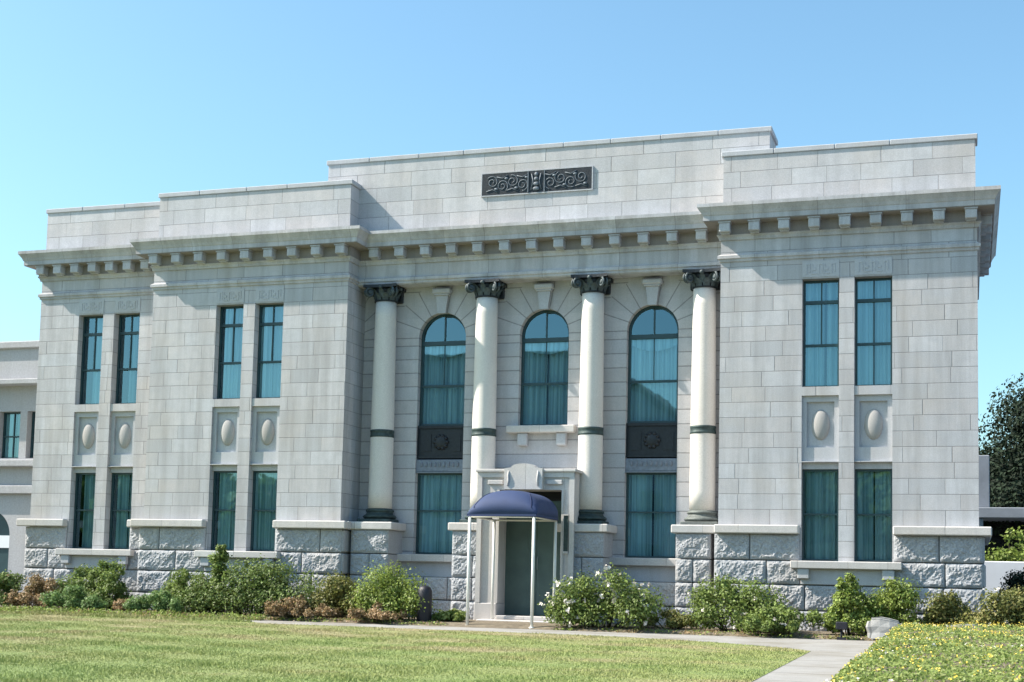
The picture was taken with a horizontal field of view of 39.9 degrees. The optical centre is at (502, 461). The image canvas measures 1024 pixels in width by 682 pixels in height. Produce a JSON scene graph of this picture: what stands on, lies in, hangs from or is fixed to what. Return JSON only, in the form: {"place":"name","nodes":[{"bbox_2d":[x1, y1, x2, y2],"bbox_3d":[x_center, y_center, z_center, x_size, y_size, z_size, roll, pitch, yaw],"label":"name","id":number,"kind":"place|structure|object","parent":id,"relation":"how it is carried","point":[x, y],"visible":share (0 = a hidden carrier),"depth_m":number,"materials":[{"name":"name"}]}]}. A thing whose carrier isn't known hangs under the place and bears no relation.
{"place":"outdoors","nodes":[
{"label":"outdoors","id":0,"kind":"place"},
{"bbox_2d":[0,609,809,681],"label":"lawn","id":1,"kind":"structure","parent":0,"point":[408,661],"depth_m":20.92,"materials":[{"name":"green plant"}]},
{"bbox_2d":[0,605,875,640],"bbox_3d":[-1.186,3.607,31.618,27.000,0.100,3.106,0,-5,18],"label":"planting bed","id":2,"kind":"object","parent":0,"point":[507,624],"visible":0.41,"depth_m":29.88,"materials":[{"name":"soil"}]},
{"bbox_2d":[0,569,30,606],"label":"flowering bush","id":3,"kind":"object","parent":2,"relation":"on","point":[9,582],"visible":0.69,"depth_m":34.59,"materials":[{"name":"green plant"}]},
{"bbox_2d":[0,341,38,592],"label":"neighbour building","id":4,"kind":"structure","parent":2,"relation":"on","point":[18,373],"depth_m":38.84,"materials":[{"name":"paint"}]},
{"bbox_2d":[0,514,9,573],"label":"arched door","id":5,"kind":"structure","parent":4,"relation":"in","point":[4,528],"depth_m":38.84,"materials":[{"name":"teal paint"}]},
{"bbox_2d":[2,412,20,457],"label":"window","id":6,"kind":"structure","parent":4,"relation":"in","point":[10,419],"depth_m":39.26,"materials":[{"name":"blue glass"}]},
{"bbox_2d":[30,412,35,457],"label":"window","id":7,"kind":"structure","parent":4,"relation":"in","point":[33,413],"depth_m":38.96,"materials":[{"name":"teal paint"}]},
{"bbox_2d":[3,572,70,607],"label":"dry bush","id":8,"kind":"object","parent":2,"relation":"on","point":[37,587],"visible":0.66,"depth_m":34.19,"materials":[{"name":"brown plant"}]},
{"bbox_2d":[45,563,95,592],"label":"upright shrub","id":9,"kind":"object","parent":2,"relation":"on","point":[78,576],"visible":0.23,"depth_m":34.58,"materials":[{"name":"green plant"}]},
{"bbox_2d":[37,583,107,610],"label":"round shrub","id":10,"kind":"object","parent":2,"relation":"on","point":[69,597],"visible":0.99,"depth_m":33.24,"materials":[{"name":"green plant"}]},
{"bbox_2d":[82,558,134,609],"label":"upright shrub","id":11,"kind":"object","parent":2,"relation":"on","point":[107,584],"visible":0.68,"depth_m":34.18,"materials":[{"name":"green plant"}]},
{"bbox_2d":[111,598,138,610],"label":"dry plant","id":12,"kind":"object","parent":2,"relation":"on","point":[117,604],"visible":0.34,"depth_m":33.22,"materials":[{"name":"brown plant"}]},
{"bbox_2d":[122,588,183,611],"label":"round shrub","id":13,"kind":"object","parent":2,"relation":"on","point":[145,602],"visible":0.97,"depth_m":32.56,"materials":[{"name":"green plant"}]},
{"bbox_2d":[150,567,214,612],"bbox_3d":[-7.392,3.059,33.404,1.759,1.093,1.597,0,-5,18],"label":"upright shrub","id":14,"kind":"object","parent":2,"relation":"on","point":[181,580],"visible":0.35,"depth_m":33.22,"materials":[{"name":"green plant"}]},
{"bbox_2d":[206,543,233,613],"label":"upright shrub","id":15,"kind":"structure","parent":2,"relation":"on","point":[219,559],"depth_m":32.83,"materials":[{"name":"green plant"}]},
{"bbox_2d":[177,553,324,615],"bbox_3d":[-5.771,2.853,32.671,3.905,1.455,1.800,0,-5,18],"label":"rose bush","id":16,"kind":"object","parent":2,"relation":"on","point":[269,586],"visible":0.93,"depth_m":32.37,"materials":[{"name":"green plant"}]},
{"bbox_2d":[264,595,346,617],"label":"dry plant","id":17,"kind":"object","parent":2,"relation":"on","point":[299,608],"visible":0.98,"depth_m":31.46,"materials":[{"name":"brown plant"}]},
{"bbox_2d":[304,569,365,617],"bbox_3d":[-3.606,3.025,32.084,1.785,1.108,1.492,0,-5,18],"label":"rounded bush","id":18,"kind":"object","parent":2,"relation":"on","point":[334,592],"visible":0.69,"depth_m":31.79,"materials":[{"name":"green plant"}]},
{"bbox_2d":[348,601,407,620],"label":"dry plant","id":19,"kind":"object","parent":2,"relation":"on","point":[374,613],"visible":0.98,"depth_m":30.71,"materials":[{"name":"brown plant"}]},
{"bbox_2d":[345,559,437,619],"bbox_3d":[-2.428,2.861,31.430,2.021,1.376,1.646,0,-5,18],"label":"bright bush","id":20,"kind":"object","parent":2,"relation":"on","point":[385,588],"visible":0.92,"depth_m":31.19,"materials":[{"name":"green plant"}]},
{"bbox_2d":[417,585,431,621],"bbox_3d":[-1.702,3.154,30.989,0.330,0.850,0.330,0,-5,18],"label":"dark post","id":21,"kind":"object","parent":2,"relation":"on","point":[425,592],"visible":0.88,"depth_m":30.86,"materials":[{"name":"black metal"}]},
{"bbox_2d":[0,604,869,639],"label":"weeds","id":22,"kind":"object","parent":2,"relation":"on","point":[8,609],"visible":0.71,"depth_m":31.54,"materials":[{"name":"green plant"}]},
{"bbox_2d":[1,606,870,639],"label":"dry weeds","id":23,"kind":"object","parent":2,"relation":"on","point":[356,619],"visible":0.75,"depth_m":30.83,"materials":[{"name":"brown plant"}]},
{"bbox_2d":[431,608,469,621],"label":"grass tuft","id":24,"kind":"object","parent":2,"relation":"on","point":[454,614],"visible":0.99,"depth_m":30.95,"materials":[{"name":"green plant"}]},
{"bbox_2d":[16,126,1000,631],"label":"stone hall","id":25,"kind":"structure","parent":2,"relation":"on","point":[674,368],"depth_m":32.95,"materials":[{"name":"stone"}]},
{"bbox_2d":[72,473,95,548],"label":"window","id":26,"kind":"structure","parent":25,"relation":"in","point":[89,494],"depth_m":36.50,"materials":[{"name":"teal glass"}]},
{"bbox_2d":[79,316,102,404],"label":"window","id":27,"kind":"structure","parent":25,"relation":"in","point":[96,370],"depth_m":36.82,"materials":[{"name":"blue glass"}]},
{"bbox_2d":[108,473,132,549],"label":"window","id":28,"kind":"structure","parent":25,"relation":"in","point":[124,480],"depth_m":36.18,"materials":[{"name":"teal glass"}]},
{"bbox_2d":[115,314,139,403],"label":"window","id":29,"kind":"structure","parent":25,"relation":"in","point":[134,332],"depth_m":36.48,"materials":[{"name":"blue glass"}]},
{"bbox_2d":[211,471,236,550],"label":"window","id":30,"kind":"structure","parent":25,"relation":"in","point":[227,493],"depth_m":34.72,"materials":[{"name":"teal glass"}]},
{"bbox_2d":[217,306,243,398],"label":"window","id":31,"kind":"structure","parent":25,"relation":"in","point":[233,327],"depth_m":35.04,"materials":[{"name":"blue glass"}]},
{"bbox_2d":[250,471,276,551],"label":"window","id":32,"kind":"structure","parent":25,"relation":"in","point":[264,494],"depth_m":34.40,"materials":[{"name":"teal glass"}]},
{"bbox_2d":[256,304,283,397],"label":"window","id":33,"kind":"structure","parent":25,"relation":"in","point":[270,316],"depth_m":34.72,"materials":[{"name":"blue glass"}]},
{"bbox_2d":[416,473,461,554],"bbox_3d":[-1.459,1.273,34.016,1.410,2.155,0.229,0,-5,18],"label":"window","id":34,"kind":"structure","parent":25,"relation":"in","point":[439,495],"depth_m":34.08,"materials":[{"name":"teal glass"}]},
{"bbox_2d":[419,314,465,425],"bbox_3d":[-1.375,-2.150,34.320,1.410,2.841,0.268,0,-5,18],"label":"window","id":35,"kind":"structure","parent":25,"relation":"in","point":[442,383],"depth_m":34.34,"materials":[{"name":"blue glass"}]},
{"bbox_2d":[504,492,561,615],"bbox_3d":[0.790,2.118,32.422,1.493,2.835,0.152,0,-5,18],"label":"door","id":36,"kind":"structure","parent":25,"relation":"in","point":[518,533],"depth_m":32.44,"materials":[{"name":"paint"}]},
{"bbox_2d":[520,310,568,424],"bbox_3d":[1.064,-2.140,33.511,1.410,2.886,0.265,0,-5,18],"label":"window","id":37,"kind":"structure","parent":25,"relation":"in","point":[537,353],"depth_m":33.54,"materials":[{"name":"blue glass"}]},
{"bbox_2d":[625,473,676,557],"bbox_3d":[3.450,1.249,32.395,1.410,2.155,0.230,0,-5,18],"label":"window","id":38,"kind":"structure","parent":25,"relation":"in","point":[638,538],"depth_m":32.44,"materials":[{"name":"teal glass"}]},
{"bbox_2d":[627,306,678,422],"bbox_3d":[3.534,-2.175,32.698,1.410,2.841,0.268,0,-5,18],"label":"window","id":39,"kind":"structure","parent":25,"relation":"in","point":[652,358],"depth_m":32.71,"materials":[{"name":"blue glass"}]},
{"bbox_2d":[802,469,838,560],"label":"window","id":40,"kind":"structure","parent":25,"relation":"in","point":[820,487],"depth_m":30.24,"materials":[{"name":"teal glass"}]},
{"bbox_2d":[803,280,838,386],"bbox_3d":[6.964,-2.732,30.525,0.874,2.540,0.229,0,-5,18],"label":"window","id":41,"kind":"structure","parent":25,"relation":"in","point":[814,302],"depth_m":30.57,"materials":[{"name":"blue glass"}]},
{"bbox_2d":[855,278,891,385],"bbox_3d":[7.958,-2.737,30.197,0.976,2.540,0.230,0,-5,18],"label":"window","id":42,"kind":"structure","parent":25,"relation":"in","point":[873,296],"depth_m":30.22,"materials":[{"name":"blue glass"}]},
{"bbox_2d":[855,469,891,561],"bbox_3d":[7.867,1.157,29.863,0.976,2.160,0.230,0,-5,18],"label":"window","id":43,"kind":"structure","parent":25,"relation":"in","point":[864,478],"depth_m":29.89,"materials":[{"name":"teal glass"}]},
{"bbox_2d":[466,490,558,627],"bbox_3d":[0.230,2.135,30.931,1.582,2.980,1.776,0,-5,18],"label":"entrance awning","id":44,"kind":"object","parent":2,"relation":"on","point":[508,504],"visible":0.94,"depth_m":30.36,"materials":[{"name":"blue fabric"}]},
{"bbox_2d":[537,562,672,627],"bbox_3d":[2.149,2.813,29.693,2.824,1.391,1.701,0,-5,18],"label":"rose bush","id":45,"kind":"object","parent":2,"relation":"on","point":[573,606],"visible":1,"depth_m":29.39,"materials":[{"name":"green plant"}]},
{"bbox_2d":[638,609,697,628],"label":"plant","id":46,"kind":"object","parent":2,"relation":"on","point":[677,619],"visible":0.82,"depth_m":29.33,"materials":[{"name":"green plant"}]},
{"bbox_2d":[682,569,798,631],"bbox_3d":[4.967,2.876,29.112,2.463,1.298,1.641,0,-5,18],"label":"rounded bush","id":47,"kind":"object","parent":2,"relation":"on","point":[741,603],"visible":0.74,"depth_m":28.98,"materials":[{"name":"green plant"}]},
{"bbox_2d":[739,603,825,634],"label":"bush","id":48,"kind":"object","parent":2,"relation":"on","point":[767,621],"visible":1,"depth_m":28.05,"materials":[{"name":"green plant"}]},
{"bbox_2d":[836,622,847,639],"bbox_3d":[6.644,3.326,27.619,0.220,0.360,0.160,0,-5,18],"label":"garden spotlight","id":49,"kind":"object","parent":2,"relation":"on","point":[840,626],"visible":0.9,"depth_m":27.56,"materials":[{"name":"black plastic"}]},
{"bbox_2d":[822,571,878,634],"bbox_3d":[6.952,2.852,28.304,1.188,1.294,1.005,0,-5,18],"label":"upright shrub","id":50,"kind":"object","parent":2,"relation":"on","point":[842,607],"visible":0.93,"depth_m":28.12,"materials":[{"name":"green plant"}]},
{"bbox_2d":[866,617,900,639],"bbox_3d":[7.482,3.283,27.567,0.741,0.475,0.546,0,-5,18],"label":"boulder","id":51,"kind":"object","parent":2,"relation":"on","point":[876,627],"visible":0.63,"depth_m":27.38,"materials":[{"name":"stone"}]},
{"bbox_2d":[855,576,927,624],"bbox_3d":[7.862,2.928,28.445,1.445,1.208,1.220,0,-5,18],"label":"bright bush","id":52,"kind":"object","parent":2,"relation":"on","point":[896,601],"visible":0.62,"depth_m":28.17,"materials":[{"name":"green plant"}]},
{"bbox_2d":[830,622,1023,681],"bbox_3d":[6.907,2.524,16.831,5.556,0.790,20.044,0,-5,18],"label":"ground cover","id":53,"kind":"object","parent":2,"relation":"on","point":[893,659],"visible":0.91,"depth_m":16.38,"materials":[{"name":"green plant"}]},
{"bbox_2d":[823,620,1023,681],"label":"yellow flowers","id":54,"kind":"object","parent":53,"relation":"on","point":[881,656],"visible":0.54,"depth_m":18.99,"materials":[{"name":"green plant"}]},
{"bbox_2d":[825,623,1022,681],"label":"white flowers","id":55,"kind":"object","parent":53,"relation":"on","point":[915,656],"visible":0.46,"depth_m":17.72,"materials":[{"name":"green plant"}]},
{"bbox_2d":[920,588,975,627],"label":"rounded bush","id":56,"kind":"object","parent":2,"relation":"on","point":[941,610],"visible":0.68,"depth_m":27.90,"materials":[{"name":"green plant"}]},
{"bbox_2d":[946,624,985,628],"bbox_3d":[8.991,3.346,27.384,1.019,0.388,0.396,0,-5,18],"label":"flat stone","id":57,"kind":"object","parent":2,"relation":"on","point":[973,625],"visible":0.06,"depth_m":27.27,"materials":[{"name":"stone"}]},
{"bbox_2d":[960,584,1023,628],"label":"bright bush","id":58,"kind":"object","parent":2,"relation":"on","point":[1008,608],"visible":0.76,"depth_m":27.37,"materials":[{"name":"green plant"}]},
{"bbox_2d":[978,373,1023,473],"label":"broadleaf tree","id":59,"kind":"object","parent":2,"relation":"on","point":[1012,409],"visible":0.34,"depth_m":45.04,"materials":[{"name":"green plant"}]},
{"bbox_2d":[979,410,1023,552],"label":"broadleaf tree","id":60,"kind":"object","parent":2,"relation":"on","point":[1007,486],"visible":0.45,"depth_m":42.82,"materials":[{"name":"green plant"}]},
{"bbox_2d":[979,455,1023,560],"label":"covered walkway","id":61,"kind":"structure","parent":2,"relation":"on","point":[988,513],"depth_m":40.43,"materials":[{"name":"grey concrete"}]},
{"bbox_2d":[982,525,1023,589],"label":"rounded bush","id":62,"kind":"object","parent":2,"relation":"on","point":[1005,555],"visible":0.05,"depth_m":38.57,"materials":[{"name":"green plant"}]},
{"bbox_2d":[999,567,1023,597],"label":"rounded bush","id":63,"kind":"object","parent":2,"relation":"on","point":[1017,578],"visible":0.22,"depth_m":34.51,"materials":[{"name":"green plant"}]},
{"bbox_2d":[0,0,1023,452],"label":"sky","id":64,"kind":"structure","parent":0,"point":[103,102],"materials":[{"name":"blue"}]},
{"bbox_2d":[252,620,875,681],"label":"path","id":65,"kind":"structure","parent":0,"point":[822,660],"depth_m":25.72,"materials":[{"name":"grey concrete"}]},
{"bbox_2d":[983,561,1023,610],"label":"garden wall","id":66,"kind":"structure","parent":0,"point":[996,571],"depth_m":37.17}
]}

